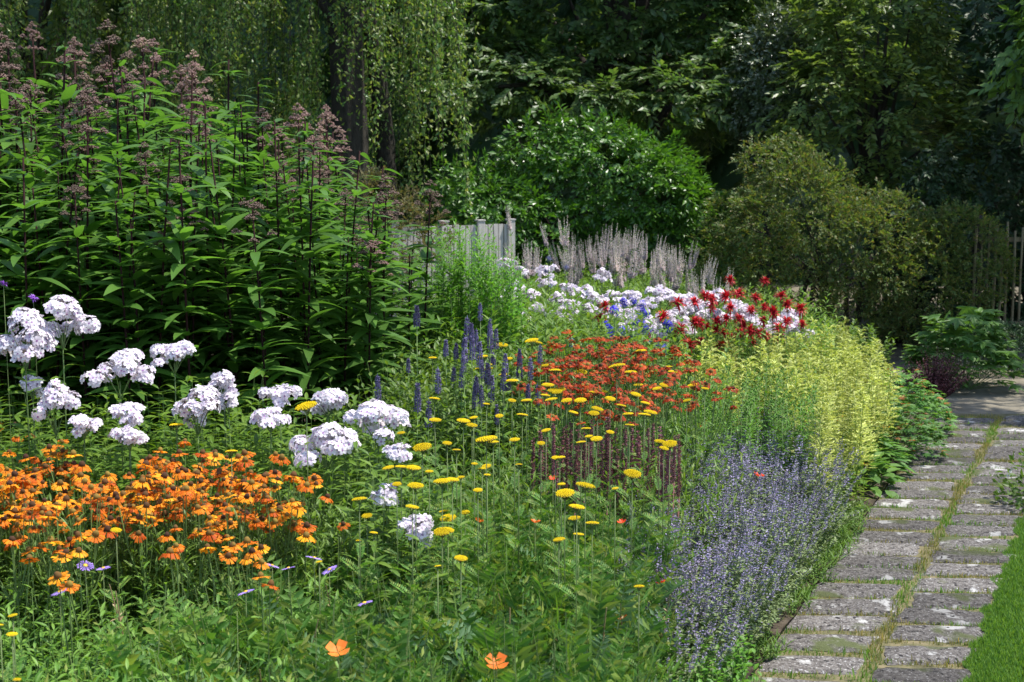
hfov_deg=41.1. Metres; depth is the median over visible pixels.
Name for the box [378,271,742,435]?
leafy undergrowth
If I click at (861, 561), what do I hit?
paving slab
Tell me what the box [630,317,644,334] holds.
blue flower plant
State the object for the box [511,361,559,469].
helenium plant
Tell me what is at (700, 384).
goldenrod plant
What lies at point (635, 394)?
yarrow plant
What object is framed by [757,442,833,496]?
catmint plant
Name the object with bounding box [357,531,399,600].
yarrow plant
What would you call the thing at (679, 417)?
aster plant
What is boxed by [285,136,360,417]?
joe pye plant
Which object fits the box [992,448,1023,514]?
white flower bush
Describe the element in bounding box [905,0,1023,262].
shade tree
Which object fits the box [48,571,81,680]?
helenium plant
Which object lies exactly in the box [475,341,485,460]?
agastache plant
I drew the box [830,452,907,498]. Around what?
primrose plant
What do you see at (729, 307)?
bee balm plant
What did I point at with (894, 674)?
paving slab
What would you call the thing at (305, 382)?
joe pye plant
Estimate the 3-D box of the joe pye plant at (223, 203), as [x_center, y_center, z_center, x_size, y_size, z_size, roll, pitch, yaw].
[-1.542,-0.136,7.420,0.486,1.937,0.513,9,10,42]
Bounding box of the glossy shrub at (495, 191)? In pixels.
[400,97,749,298]
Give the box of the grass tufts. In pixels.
[151,469,674,681]
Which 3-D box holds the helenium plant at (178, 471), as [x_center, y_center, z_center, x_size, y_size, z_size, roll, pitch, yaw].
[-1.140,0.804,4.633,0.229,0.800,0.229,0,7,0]
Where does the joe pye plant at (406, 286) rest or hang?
on the flower bed soil
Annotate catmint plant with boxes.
[604,495,733,576]
[605,465,713,521]
[610,530,725,647]
[619,486,760,568]
[623,551,749,656]
[625,516,744,599]
[626,496,707,563]
[630,539,717,620]
[632,553,747,680]
[640,436,744,484]
[641,443,712,491]
[647,603,738,681]
[656,477,772,555]
[662,571,759,680]
[664,461,735,533]
[667,538,781,646]
[670,443,758,495]
[671,433,743,476]
[672,536,789,645]
[673,511,741,578]
[673,590,761,675]
[676,457,778,544]
[681,447,797,505]
[681,489,795,573]
[682,643,720,676]
[685,506,761,592]
[691,581,767,660]
[693,512,807,605]
[694,528,800,625]
[695,463,820,544]
[698,567,778,639]
[699,430,792,498]
[700,477,812,567]
[704,425,759,467]
[705,445,799,498]
[716,489,812,592]
[717,457,776,493]
[718,428,845,509]
[719,542,792,623]
[721,404,790,448]
[723,440,791,480]
[726,545,791,612]
[727,437,772,464]
[727,465,801,520]
[729,429,763,463]
[737,427,780,455]
[746,443,854,534]
[747,416,855,488]
[747,472,827,551]
[755,467,838,541]
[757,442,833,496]
[759,504,823,585]
[761,494,836,564]
[766,541,805,595]
[777,492,837,567]
[777,519,819,584]
[779,459,862,532]
[781,436,865,520]
[789,489,845,550]
[790,475,847,541]
[791,548,812,573]
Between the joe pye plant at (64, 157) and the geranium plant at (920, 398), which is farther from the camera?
the geranium plant at (920, 398)
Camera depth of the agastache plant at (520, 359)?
6.19 m
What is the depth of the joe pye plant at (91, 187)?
7.20 m
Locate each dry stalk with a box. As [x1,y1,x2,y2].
[109,584,122,630]
[115,591,125,633]
[602,607,606,640]
[654,596,669,676]
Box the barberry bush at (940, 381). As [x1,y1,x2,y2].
[899,345,969,404]
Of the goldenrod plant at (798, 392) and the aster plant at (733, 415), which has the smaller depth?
the aster plant at (733, 415)
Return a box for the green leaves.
[648,604,766,681]
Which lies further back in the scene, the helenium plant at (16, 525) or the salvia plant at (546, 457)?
the salvia plant at (546, 457)
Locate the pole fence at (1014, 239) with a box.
[970,215,1023,339]
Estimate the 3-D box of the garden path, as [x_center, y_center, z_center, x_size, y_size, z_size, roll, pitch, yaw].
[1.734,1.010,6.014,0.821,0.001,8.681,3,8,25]
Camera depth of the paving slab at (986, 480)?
7.68 m
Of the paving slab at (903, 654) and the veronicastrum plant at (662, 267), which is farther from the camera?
the veronicastrum plant at (662, 267)
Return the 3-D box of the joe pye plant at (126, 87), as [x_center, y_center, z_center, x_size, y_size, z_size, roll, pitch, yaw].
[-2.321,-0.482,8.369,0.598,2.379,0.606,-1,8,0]
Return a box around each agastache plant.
[370,374,381,451]
[405,358,411,433]
[408,382,421,473]
[410,305,425,428]
[424,399,434,509]
[434,367,446,475]
[440,339,452,463]
[449,367,458,440]
[450,343,462,448]
[457,337,471,453]
[457,352,473,466]
[457,369,471,468]
[462,315,470,402]
[465,384,478,470]
[466,323,475,420]
[466,335,478,455]
[469,329,484,396]
[469,376,485,484]
[471,418,479,458]
[474,384,489,498]
[475,303,485,379]
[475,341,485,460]
[478,363,495,462]
[479,361,488,447]
[484,319,493,427]
[484,375,497,460]
[485,323,494,411]
[487,404,507,480]
[488,329,501,451]
[488,341,497,402]
[491,354,499,431]
[494,368,508,477]
[496,353,511,475]
[505,375,512,458]
[509,360,525,456]
[514,349,529,478]
[522,384,535,469]
[527,357,539,435]
[530,345,549,473]
[530,383,544,449]
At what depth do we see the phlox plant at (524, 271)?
9.81 m
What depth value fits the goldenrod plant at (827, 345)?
8.99 m
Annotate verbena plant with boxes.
[0,280,12,465]
[28,294,40,459]
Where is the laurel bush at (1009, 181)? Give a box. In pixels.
[902,120,1023,337]
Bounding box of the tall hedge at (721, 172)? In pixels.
[1,0,1023,285]
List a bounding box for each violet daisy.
[52,589,65,679]
[77,561,93,663]
[96,566,110,623]
[238,589,253,640]
[268,563,278,602]
[281,566,294,608]
[305,556,321,602]
[323,565,336,596]
[357,600,371,613]
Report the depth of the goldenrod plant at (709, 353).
8.60 m
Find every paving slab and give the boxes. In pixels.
[748,678,837,681]
[756,655,863,674]
[772,633,878,652]
[785,615,888,630]
[798,598,897,615]
[810,582,902,598]
[823,566,917,580]
[831,555,922,569]
[835,542,919,556]
[852,531,934,546]
[862,519,939,530]
[866,508,941,519]
[870,667,970,681]
[873,499,948,508]
[881,490,954,499]
[883,481,953,490]
[883,645,979,665]
[889,606,990,626]
[890,625,983,644]
[895,473,965,479]
[898,465,968,472]
[905,456,975,465]
[910,578,1002,592]
[911,450,974,457]
[912,592,992,608]
[913,443,980,449]
[920,436,986,442]
[921,563,1006,576]
[927,430,987,436]
[930,550,1023,563]
[935,418,993,423]
[936,424,990,429]
[938,536,1009,552]
[942,525,1014,536]
[951,514,1021,526]
[955,503,1023,514]
[957,494,1023,504]
[966,485,1023,494]
[971,469,1023,476]
[971,476,1023,484]
[974,461,1023,468]
[983,453,1023,460]
[985,446,1023,452]
[992,440,1023,446]
[997,428,1023,433]
[997,434,1023,439]
[999,420,1023,426]
[1002,415,1023,420]
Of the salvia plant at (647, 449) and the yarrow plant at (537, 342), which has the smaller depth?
the salvia plant at (647, 449)
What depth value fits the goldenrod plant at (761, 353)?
8.21 m
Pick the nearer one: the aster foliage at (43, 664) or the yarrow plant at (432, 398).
the aster foliage at (43, 664)
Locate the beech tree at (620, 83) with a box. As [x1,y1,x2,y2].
[378,0,909,242]
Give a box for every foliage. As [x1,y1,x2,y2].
[0,355,474,639]
[0,452,408,668]
[0,506,391,681]
[8,459,710,681]
[136,470,697,681]
[321,379,751,583]
[326,304,578,507]
[488,252,845,435]
[524,356,736,475]
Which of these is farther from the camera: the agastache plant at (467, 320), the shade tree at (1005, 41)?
the shade tree at (1005, 41)
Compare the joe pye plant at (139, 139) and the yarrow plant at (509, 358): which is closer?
the yarrow plant at (509, 358)
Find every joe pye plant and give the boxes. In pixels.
[0,23,49,416]
[0,40,60,320]
[0,53,42,421]
[0,54,26,203]
[0,56,15,153]
[0,90,27,401]
[0,109,81,437]
[0,122,34,375]
[0,145,33,442]
[0,157,78,467]
[0,176,51,420]
[0,187,78,441]
[0,232,20,434]
[0,235,44,456]
[0,259,43,432]
[1,80,63,382]
[1,96,48,200]
[1,107,21,307]
[1,179,42,377]
[2,21,72,196]
[2,77,58,309]
[4,85,73,199]
[6,45,103,377]
[6,123,54,356]
[7,110,82,426]
[7,207,104,429]
[11,162,69,376]
[16,153,109,468]
[17,148,55,357]
[20,210,104,441]
[21,73,72,223]
[24,171,96,426]
[30,71,109,378]
[33,106,107,412]
[34,96,104,248]
[35,119,102,408]
[38,126,65,178]
[39,183,129,481]
[40,38,108,227]
[41,85,142,463]
[41,175,126,442]
[43,102,81,217]
[44,82,119,361]
[46,122,123,407]
[47,37,109,190]
[49,129,124,398]
[54,87,129,352]
[56,124,100,251]
[65,98,165,410]
[68,248,153,416]
[69,19,173,295]
[70,163,147,416]
[76,110,135,296]
[77,191,169,467]
[80,201,183,470]
[85,217,184,470]
[89,154,181,440]
[91,62,153,241]
[91,76,187,339]
[92,59,185,339]
[95,66,166,297]
[96,95,165,334]
[98,37,180,393]
[98,118,164,413]
[99,141,121,250]
[99,152,174,432]
[108,35,186,373]
[108,90,211,397]
[110,138,214,450]
[110,141,207,429]
[130,45,181,181]
[134,172,199,429]
[135,141,238,475]
[138,126,184,374]
[139,174,221,444]
[143,121,183,373]
[146,209,244,445]
[147,61,230,416]
[147,115,194,218]
[147,127,222,362]
[147,205,226,436]
[151,64,215,205]
[151,109,227,377]
[153,136,173,206]
[154,87,223,320]
[155,101,256,438]
[160,94,237,425]
[161,108,223,415]
[163,49,238,427]
[163,146,199,322]
[164,80,208,286]
[173,135,281,453]
[175,86,238,252]
[181,59,274,358]
[181,186,263,462]
[188,115,276,432]
[192,136,262,428]
[192,194,262,441]
[198,188,246,386]
[203,128,232,417]
[204,100,292,449]
[204,154,283,427]
[208,114,241,366]
[209,122,292,414]
[212,245,298,429]
[213,198,312,469]
[214,125,242,348]
[216,99,259,293]
[219,263,302,447]
[222,78,308,356]
[222,112,261,291]
[228,118,328,471]
[233,108,305,396]
[239,126,326,419]
[240,155,316,446]
[243,126,303,401]
[244,133,293,365]
[252,128,330,426]
[253,198,287,398]
[259,140,351,488]
[259,147,348,471]
[260,177,340,431]
[261,154,342,438]
[262,102,335,417]
[266,121,338,429]
[268,155,358,471]
[281,149,323,410]
[283,132,347,334]
[284,153,308,243]
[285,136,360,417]
[287,157,355,421]
[288,142,352,421]
[290,104,358,421]
[292,131,341,420]
[305,109,365,380]
[305,235,394,470]
[310,151,389,492]
[310,188,368,410]
[312,235,382,384]
[314,132,371,352]
[318,164,359,354]
[321,224,391,393]
[324,147,368,338]
[324,198,410,416]
[326,240,400,425]
[328,167,409,458]
[329,133,369,285]
[329,164,374,379]
[333,239,420,489]
[335,255,393,354]
[338,208,421,384]
[339,173,429,397]
[344,196,420,351]
[349,195,408,343]
[358,196,414,350]
[359,248,404,364]
[366,192,403,300]
[373,250,442,392]
[377,273,415,357]
[386,246,448,371]
[386,252,420,343]
[395,179,459,387]
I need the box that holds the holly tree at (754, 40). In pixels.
[707,0,822,312]
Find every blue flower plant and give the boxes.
[602,321,612,336]
[606,303,620,331]
[620,297,628,329]
[628,295,636,332]
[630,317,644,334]
[635,300,645,326]
[640,308,650,348]
[642,321,651,346]
[663,319,672,361]
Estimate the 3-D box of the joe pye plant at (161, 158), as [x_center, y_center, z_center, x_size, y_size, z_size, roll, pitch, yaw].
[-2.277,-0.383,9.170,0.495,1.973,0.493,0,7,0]
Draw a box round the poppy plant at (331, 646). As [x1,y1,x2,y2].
[325,639,349,676]
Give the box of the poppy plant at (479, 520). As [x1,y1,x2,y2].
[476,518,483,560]
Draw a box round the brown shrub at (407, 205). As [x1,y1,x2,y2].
[280,163,460,313]
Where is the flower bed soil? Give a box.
[11,330,935,680]
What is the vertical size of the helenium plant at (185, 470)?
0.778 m
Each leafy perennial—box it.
[402,261,433,335]
[403,250,432,334]
[407,249,441,361]
[408,264,441,346]
[420,226,455,332]
[423,231,448,332]
[428,233,462,332]
[428,241,461,366]
[429,219,468,358]
[430,237,455,343]
[433,219,467,332]
[434,233,462,342]
[437,232,467,335]
[440,225,474,348]
[440,227,471,309]
[441,230,478,353]
[446,242,474,343]
[447,229,477,319]
[447,240,466,305]
[448,228,487,357]
[449,230,468,323]
[449,239,473,309]
[450,237,475,323]
[456,238,488,348]
[457,224,487,332]
[462,237,499,352]
[463,232,496,329]
[463,241,486,338]
[466,239,499,351]
[466,241,492,312]
[467,239,499,335]
[468,224,506,350]
[468,233,494,329]
[470,254,509,364]
[474,238,509,332]
[478,234,517,353]
[479,245,501,327]
[479,255,519,331]
[489,263,517,322]
[490,249,522,331]
[490,266,517,318]
[491,244,522,349]
[492,260,529,370]
[497,255,518,358]
[500,258,533,344]
[500,272,524,325]
[503,257,531,353]
[505,274,538,348]
[513,273,532,332]
[515,267,536,328]
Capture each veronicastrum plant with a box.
[504,238,513,260]
[505,205,516,259]
[522,238,531,287]
[522,252,529,304]
[527,241,537,288]
[534,247,542,300]
[539,222,560,292]
[548,244,560,282]
[557,245,572,308]
[558,215,569,281]
[562,241,573,307]
[563,252,572,282]
[567,246,581,293]
[568,232,575,276]
[569,256,581,313]
[575,253,585,316]
[577,241,586,320]
[585,237,594,285]
[586,249,603,308]
[590,234,597,318]
[594,239,607,293]
[596,231,607,293]
[601,225,609,267]
[607,223,620,303]
[607,239,616,332]
[607,240,621,289]
[609,241,621,295]
[609,251,624,324]
[617,254,626,308]
[618,231,628,296]
[618,235,627,291]
[620,243,643,322]
[621,231,631,307]
[624,238,629,289]
[627,225,640,307]
[631,231,644,312]
[636,239,645,311]
[639,233,649,328]
[648,247,661,308]
[649,264,662,308]
[650,236,666,311]
[650,256,658,304]
[653,243,667,309]
[657,261,665,308]
[658,245,666,305]
[658,270,667,307]
[665,245,673,283]
[666,256,677,310]
[667,248,674,307]
[670,259,684,309]
[673,244,681,333]
[674,250,686,306]
[684,241,699,292]
[685,260,691,317]
[691,268,698,330]
[699,265,705,297]
[702,257,717,318]
[705,255,716,283]
[713,278,722,307]
[722,267,733,310]
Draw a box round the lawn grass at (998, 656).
[957,498,1023,681]
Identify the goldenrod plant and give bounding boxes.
[675,344,693,392]
[690,371,707,411]
[693,338,711,410]
[698,329,718,378]
[698,352,716,409]
[699,348,720,399]
[701,338,717,389]
[710,355,728,429]
[711,350,728,396]
[716,338,735,392]
[716,357,735,410]
[716,363,728,415]
[717,352,740,433]
[721,341,739,426]
[721,355,743,420]
[722,359,740,431]
[725,349,741,406]
[727,335,737,394]
[727,362,750,436]
[730,325,741,356]
[732,330,751,404]
[733,358,749,413]
[735,356,762,421]
[741,355,763,412]
[741,361,762,433]
[749,339,766,414]
[750,343,771,419]
[757,357,776,421]
[759,353,775,422]
[759,353,780,415]
[759,367,780,429]
[761,350,779,410]
[761,359,781,429]
[763,331,778,416]
[767,362,792,437]
[770,343,786,387]
[772,333,788,388]
[776,383,801,438]
[778,386,798,431]
[780,358,793,394]
[782,337,800,386]
[782,352,804,416]
[785,358,807,403]
[788,332,806,385]
[788,366,807,431]
[789,409,814,467]
[790,374,805,435]
[793,373,807,412]
[794,334,807,384]
[797,353,816,406]
[798,358,818,411]
[799,350,811,404]
[799,358,818,422]
[800,372,824,441]
[800,382,835,444]
[801,326,810,358]
[801,404,842,524]
[802,346,816,374]
[806,317,820,366]
[806,355,824,398]
[806,391,840,492]
[810,360,829,403]
[810,374,842,455]
[811,336,825,380]
[811,344,830,402]
[811,405,845,508]
[812,324,829,373]
[814,334,831,384]
[815,355,830,389]
[816,392,840,457]
[817,380,840,485]
[819,334,839,399]
[819,357,841,409]
[821,325,837,380]
[821,406,858,516]
[823,364,846,431]
[823,390,858,486]
[824,349,845,416]
[828,350,841,404]
[828,350,849,424]
[828,383,848,463]
[830,326,848,415]
[831,324,843,381]
[832,330,852,384]
[834,336,851,390]
[835,316,850,355]
[835,346,854,404]
[835,370,852,447]
[837,344,862,415]
[837,382,867,498]
[838,330,847,375]
[838,357,862,450]
[838,400,868,490]
[839,360,866,453]
[841,351,857,413]
[841,353,862,397]
[842,333,858,370]
[842,383,877,496]
[842,392,872,504]
[842,396,880,509]
[843,376,866,463]
[843,388,880,500]
[844,364,877,460]
[845,338,854,369]
[846,359,868,429]
[853,345,866,380]
[854,328,868,376]
[854,367,887,461]
[857,365,883,427]
[857,373,889,489]
[858,358,872,397]
[861,349,881,411]
[862,381,892,463]
[863,342,878,365]
[864,346,880,387]
[864,350,886,398]
[867,363,894,428]
[868,337,884,392]
[868,362,900,468]
[870,367,893,436]
[871,366,887,451]
[871,370,903,463]
[872,340,895,402]
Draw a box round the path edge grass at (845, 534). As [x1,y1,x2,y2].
[731,497,876,667]
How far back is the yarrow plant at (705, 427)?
5.83 m
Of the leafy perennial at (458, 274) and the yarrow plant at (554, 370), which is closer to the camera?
the yarrow plant at (554, 370)
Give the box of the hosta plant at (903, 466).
[820,425,916,476]
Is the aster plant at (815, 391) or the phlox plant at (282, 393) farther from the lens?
the aster plant at (815, 391)
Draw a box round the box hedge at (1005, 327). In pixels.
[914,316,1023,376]
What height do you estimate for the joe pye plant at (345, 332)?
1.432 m
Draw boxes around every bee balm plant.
[595,311,607,334]
[598,300,610,346]
[656,309,669,357]
[669,296,685,353]
[673,321,687,357]
[683,336,695,388]
[687,314,703,367]
[689,295,699,373]
[694,336,707,394]
[696,316,707,356]
[698,290,711,385]
[703,323,712,360]
[704,293,717,354]
[706,304,716,375]
[711,316,722,373]
[712,325,720,354]
[715,339,729,408]
[719,289,732,338]
[720,327,727,337]
[721,313,731,340]
[724,274,735,363]
[725,302,735,346]
[731,287,745,358]
[731,327,744,403]
[732,313,744,436]
[736,320,750,345]
[741,322,757,416]
[744,304,757,358]
[749,293,762,431]
[755,327,766,384]
[757,316,767,435]
[758,276,770,340]
[758,302,768,404]
[766,304,780,362]
[771,323,787,332]
[774,291,787,374]
[779,316,792,379]
[781,299,793,358]
[794,302,808,339]
[796,319,807,352]
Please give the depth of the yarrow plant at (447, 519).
4.24 m
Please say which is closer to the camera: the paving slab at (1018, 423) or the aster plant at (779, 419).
the aster plant at (779, 419)
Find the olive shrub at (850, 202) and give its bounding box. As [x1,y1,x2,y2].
[684,127,1023,359]
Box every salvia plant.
[530,438,535,489]
[530,461,535,500]
[537,430,543,493]
[538,425,543,480]
[543,437,548,494]
[551,423,555,475]
[551,425,558,500]
[554,464,558,504]
[560,436,563,481]
[560,460,564,499]
[562,427,564,487]
[563,425,568,472]
[564,453,568,507]
[565,438,569,486]
[568,422,572,471]
[568,455,572,488]
[572,445,578,515]
[574,429,580,502]
[575,463,580,515]
[579,435,582,480]
[582,425,586,502]
[587,442,591,505]
[589,419,597,502]
[596,425,599,473]
[596,461,598,495]
[599,438,605,494]
[603,416,609,498]
[603,417,611,505]
[603,438,610,514]
[608,438,613,501]
[613,428,617,497]
[615,448,619,522]
[621,443,623,483]
[622,425,626,498]
[622,432,628,503]
[622,463,625,518]
[629,427,634,497]
[634,438,639,491]
[636,430,644,495]
[636,437,641,498]
[642,435,650,494]
[644,428,651,518]
[650,423,655,484]
[650,453,654,500]
[656,434,665,516]
[656,446,660,508]
[657,426,662,500]
[664,440,671,532]
[665,447,671,527]
[670,435,679,549]
[670,436,679,519]
[670,459,673,506]
[675,434,682,537]
[677,443,683,522]
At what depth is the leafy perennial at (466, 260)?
8.66 m
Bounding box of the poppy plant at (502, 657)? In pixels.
[485,652,508,678]
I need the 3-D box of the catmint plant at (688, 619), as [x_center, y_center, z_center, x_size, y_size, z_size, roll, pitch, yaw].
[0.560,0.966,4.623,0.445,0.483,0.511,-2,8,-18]
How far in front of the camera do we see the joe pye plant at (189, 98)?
7.84 m
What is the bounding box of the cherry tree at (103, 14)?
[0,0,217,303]
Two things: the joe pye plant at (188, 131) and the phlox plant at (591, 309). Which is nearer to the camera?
the joe pye plant at (188, 131)
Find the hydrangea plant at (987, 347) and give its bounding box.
[899,306,1023,391]
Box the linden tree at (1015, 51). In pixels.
[966,0,1023,145]
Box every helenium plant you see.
[0,449,39,513]
[0,464,41,538]
[0,467,45,601]
[0,470,37,639]
[0,479,40,594]
[0,501,44,661]
[0,512,24,611]
[0,514,11,609]
[4,536,39,672]
[5,439,76,529]
[5,476,81,666]
[10,433,31,468]
[12,503,82,660]
[15,488,67,646]
[22,536,65,681]
[26,449,79,534]
[26,502,82,671]
[29,460,80,537]
[35,444,76,530]
[36,493,117,677]
[42,458,119,559]
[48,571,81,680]
[51,547,93,672]
[54,531,88,657]
[57,483,136,662]
[60,472,116,628]
[80,478,150,591]
[90,481,158,588]
[94,515,127,624]
[109,477,182,633]
[113,515,141,639]
[121,460,163,606]
[122,454,175,547]
[126,486,176,614]
[135,472,198,605]
[137,449,197,529]
[137,463,209,568]
[141,438,207,535]
[144,475,207,588]
[146,458,208,543]
[154,468,229,581]
[157,490,229,613]
[158,542,192,613]
[160,470,224,604]
[174,455,245,568]
[176,449,241,580]
[188,493,255,609]
[194,477,264,590]
[199,542,242,618]
[207,449,268,533]
[207,471,274,566]
[210,467,265,578]
[221,451,289,537]
[223,494,303,589]
[228,536,269,602]
[239,547,271,625]
[248,481,313,581]
[248,571,278,638]
[251,469,305,560]
[264,471,332,568]
[294,521,317,589]
[331,521,350,587]
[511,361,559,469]
[515,350,572,417]
[521,356,572,458]
[523,361,560,419]
[527,354,579,435]
[532,371,582,475]
[533,384,583,474]
[535,380,604,487]
[541,364,583,460]
[542,329,584,381]
[542,340,579,380]
[544,339,592,390]
[544,359,582,438]
[545,331,586,408]
[550,344,582,417]
[558,344,593,409]
[558,359,602,435]
[563,364,590,459]
[565,354,615,426]
[569,363,629,457]
[577,347,627,421]
[577,389,634,488]
[579,373,643,465]
[581,367,636,475]
[582,351,625,435]
[583,363,622,422]
[584,336,612,418]
[588,336,622,396]
[589,336,630,406]
[590,370,636,450]
[591,337,637,414]
[595,394,638,494]
[598,335,638,385]
[598,346,649,405]
[599,365,647,451]
[602,356,656,429]
[604,351,644,418]
[607,343,648,408]
[613,343,654,429]
[614,350,656,424]
[614,355,661,433]
[620,366,676,471]
[623,380,672,471]
[630,339,671,418]
[633,379,688,483]
[636,337,686,432]
[636,338,696,423]
[636,369,681,455]
[637,348,679,451]
[652,348,697,424]
[667,372,705,500]
[669,352,716,457]
[690,377,737,499]
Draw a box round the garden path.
[751,414,1023,681]
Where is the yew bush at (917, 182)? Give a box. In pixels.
[842,135,999,347]
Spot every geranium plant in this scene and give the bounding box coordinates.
[832,395,950,463]
[833,366,958,440]
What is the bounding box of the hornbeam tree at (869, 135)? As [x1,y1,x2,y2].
[749,0,998,318]
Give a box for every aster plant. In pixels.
[674,388,684,435]
[680,407,687,441]
[687,401,711,460]
[693,403,711,458]
[696,385,710,438]
[697,380,731,435]
[699,410,713,447]
[704,368,721,445]
[708,389,730,439]
[710,374,735,441]
[711,367,722,432]
[712,386,731,462]
[718,416,736,474]
[719,399,756,461]
[722,372,736,438]
[723,365,735,435]
[726,402,739,447]
[727,401,755,459]
[728,407,752,455]
[733,387,752,454]
[734,357,754,435]
[735,381,749,446]
[737,374,761,449]
[738,371,758,438]
[742,364,760,441]
[742,372,771,440]
[743,421,768,486]
[744,378,759,422]
[750,378,768,462]
[752,366,762,433]
[756,362,770,421]
[758,384,785,485]
[759,352,772,434]
[760,372,777,450]
[761,385,785,454]
[764,402,793,472]
[765,378,783,445]
[769,364,791,439]
[771,392,793,450]
[772,396,784,450]
[772,398,791,483]
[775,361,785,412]
[776,372,793,438]
[779,392,792,473]
[780,389,799,452]
[782,392,797,444]
[785,395,809,471]
[790,369,806,419]
[790,388,817,482]
[793,380,821,471]
[793,398,817,494]
[796,395,815,473]
[798,361,810,429]
[805,367,822,442]
[808,379,819,445]
[809,400,829,485]
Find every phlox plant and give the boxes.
[0,307,58,499]
[13,375,59,490]
[30,378,81,505]
[34,294,100,491]
[67,413,105,528]
[80,348,155,511]
[107,424,156,510]
[108,402,146,510]
[150,339,198,485]
[171,384,223,521]
[206,369,243,499]
[213,388,247,483]
[249,406,292,507]
[258,383,301,515]
[289,421,360,513]
[300,388,349,506]
[343,398,411,512]
[363,483,408,569]
[380,443,412,516]
[396,513,441,596]
[493,257,517,283]
[503,279,524,304]
[512,266,529,301]
[522,288,541,301]
[529,301,543,316]
[534,264,558,301]
[535,278,556,301]
[543,306,572,325]
[547,291,565,328]
[558,299,583,322]
[559,283,578,316]
[575,284,597,327]
[582,303,598,323]
[587,294,609,345]
[592,267,612,295]
[595,305,620,327]
[603,290,620,331]
[611,297,630,320]
[617,306,636,340]
[617,318,640,342]
[621,290,642,319]
[629,302,652,338]
[643,296,664,355]
[644,284,673,330]
[644,315,656,345]
[649,324,666,376]
[655,310,677,345]
[661,291,677,347]
[668,293,687,347]
[668,306,690,365]
[669,316,696,381]
[680,301,699,364]
[683,292,701,357]
[687,299,709,379]
[695,308,721,361]
[705,288,730,357]
[714,312,732,376]
[722,299,748,375]
[728,304,749,403]
[739,311,762,347]
[758,322,784,356]
[768,316,784,345]
[781,308,801,350]
[784,320,805,363]
[792,328,814,351]
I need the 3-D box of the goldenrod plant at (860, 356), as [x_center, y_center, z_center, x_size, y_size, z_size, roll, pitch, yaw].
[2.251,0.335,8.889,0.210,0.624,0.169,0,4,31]
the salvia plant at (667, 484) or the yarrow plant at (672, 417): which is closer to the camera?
the salvia plant at (667, 484)
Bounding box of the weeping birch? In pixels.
[0,0,482,314]
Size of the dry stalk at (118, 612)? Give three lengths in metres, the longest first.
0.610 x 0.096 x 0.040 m
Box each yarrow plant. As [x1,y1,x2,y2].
[0,613,34,681]
[0,624,16,681]
[6,632,17,681]
[83,528,139,668]
[168,423,183,485]
[216,450,244,561]
[278,401,332,576]
[302,561,336,637]
[333,497,384,624]
[337,540,370,608]
[353,513,381,577]
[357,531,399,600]
[371,465,406,573]
[380,465,427,578]
[380,482,420,601]
[388,505,437,634]
[392,431,420,519]
[393,465,433,570]
[394,482,434,606]
[404,442,441,550]
[408,470,441,585]
[417,565,454,649]
[418,357,442,438]
[419,397,452,499]
[420,418,446,521]
[421,478,465,597]
[426,527,464,597]
[427,441,453,537]
[427,510,450,567]
[427,527,459,603]
[429,477,471,603]
[436,514,455,584]
[439,449,473,534]
[439,555,480,629]
[440,476,475,591]
[449,418,479,508]
[451,488,498,618]
[454,510,476,572]
[455,416,494,505]
[457,462,501,561]
[459,423,489,522]
[463,467,501,568]
[464,474,509,589]
[466,435,506,577]
[466,464,510,571]
[470,403,498,495]
[473,440,513,536]
[483,414,516,511]
[494,374,518,488]
[495,379,520,480]
[495,398,529,492]
[495,437,527,531]
[496,342,507,404]
[500,357,516,447]
[500,464,544,584]
[509,399,537,491]
[509,413,537,503]
[521,338,538,422]
[525,441,565,558]
[527,394,557,478]
[527,428,565,531]
[533,456,569,579]
[534,364,559,440]
[534,383,553,472]
[535,341,542,383]
[535,456,575,568]
[536,388,562,482]
[536,397,562,491]
[536,537,574,618]
[537,483,582,600]
[541,369,564,444]
[543,488,587,623]
[544,388,571,481]
[547,389,564,469]
[549,398,581,498]
[549,504,599,644]
[556,516,586,593]
[559,533,593,609]
[560,410,587,503]
[560,482,603,601]
[563,441,601,547]
[565,397,600,477]
[565,427,607,534]
[570,435,611,547]
[571,521,598,591]
[575,369,589,448]
[579,411,607,497]
[579,436,619,540]
[581,406,612,501]
[586,391,615,477]
[591,390,607,477]
[591,430,627,534]
[592,487,638,645]
[594,396,621,486]
[601,363,628,494]
[603,404,631,501]
[610,424,645,533]
[611,469,663,656]
[613,412,646,516]
[615,585,660,681]
[619,370,636,441]
[626,401,665,502]
[628,384,650,464]
[628,392,645,486]
[628,413,665,524]
[629,410,664,514]
[631,349,648,404]
[634,446,690,606]
[639,439,679,562]
[641,386,671,468]
[650,440,696,590]
[651,383,676,462]
[657,370,687,460]
[660,366,679,434]
[671,399,706,527]
[676,383,705,496]
[684,387,723,505]
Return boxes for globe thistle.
[543,268,547,297]
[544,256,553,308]
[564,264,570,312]
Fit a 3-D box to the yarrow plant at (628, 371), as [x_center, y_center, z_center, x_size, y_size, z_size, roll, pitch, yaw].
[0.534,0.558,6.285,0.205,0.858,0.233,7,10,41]
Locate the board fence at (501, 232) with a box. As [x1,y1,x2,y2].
[345,219,515,315]
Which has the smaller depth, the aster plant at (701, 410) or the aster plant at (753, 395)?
the aster plant at (701, 410)
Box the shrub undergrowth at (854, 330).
[670,308,897,379]
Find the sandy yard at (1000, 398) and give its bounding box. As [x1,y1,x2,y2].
[732,280,1023,413]
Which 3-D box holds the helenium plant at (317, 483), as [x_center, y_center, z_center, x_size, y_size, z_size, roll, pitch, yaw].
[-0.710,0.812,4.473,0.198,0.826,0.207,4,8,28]
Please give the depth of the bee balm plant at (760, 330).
8.85 m
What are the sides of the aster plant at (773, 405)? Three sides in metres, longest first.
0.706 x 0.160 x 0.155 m
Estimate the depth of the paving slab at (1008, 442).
8.70 m

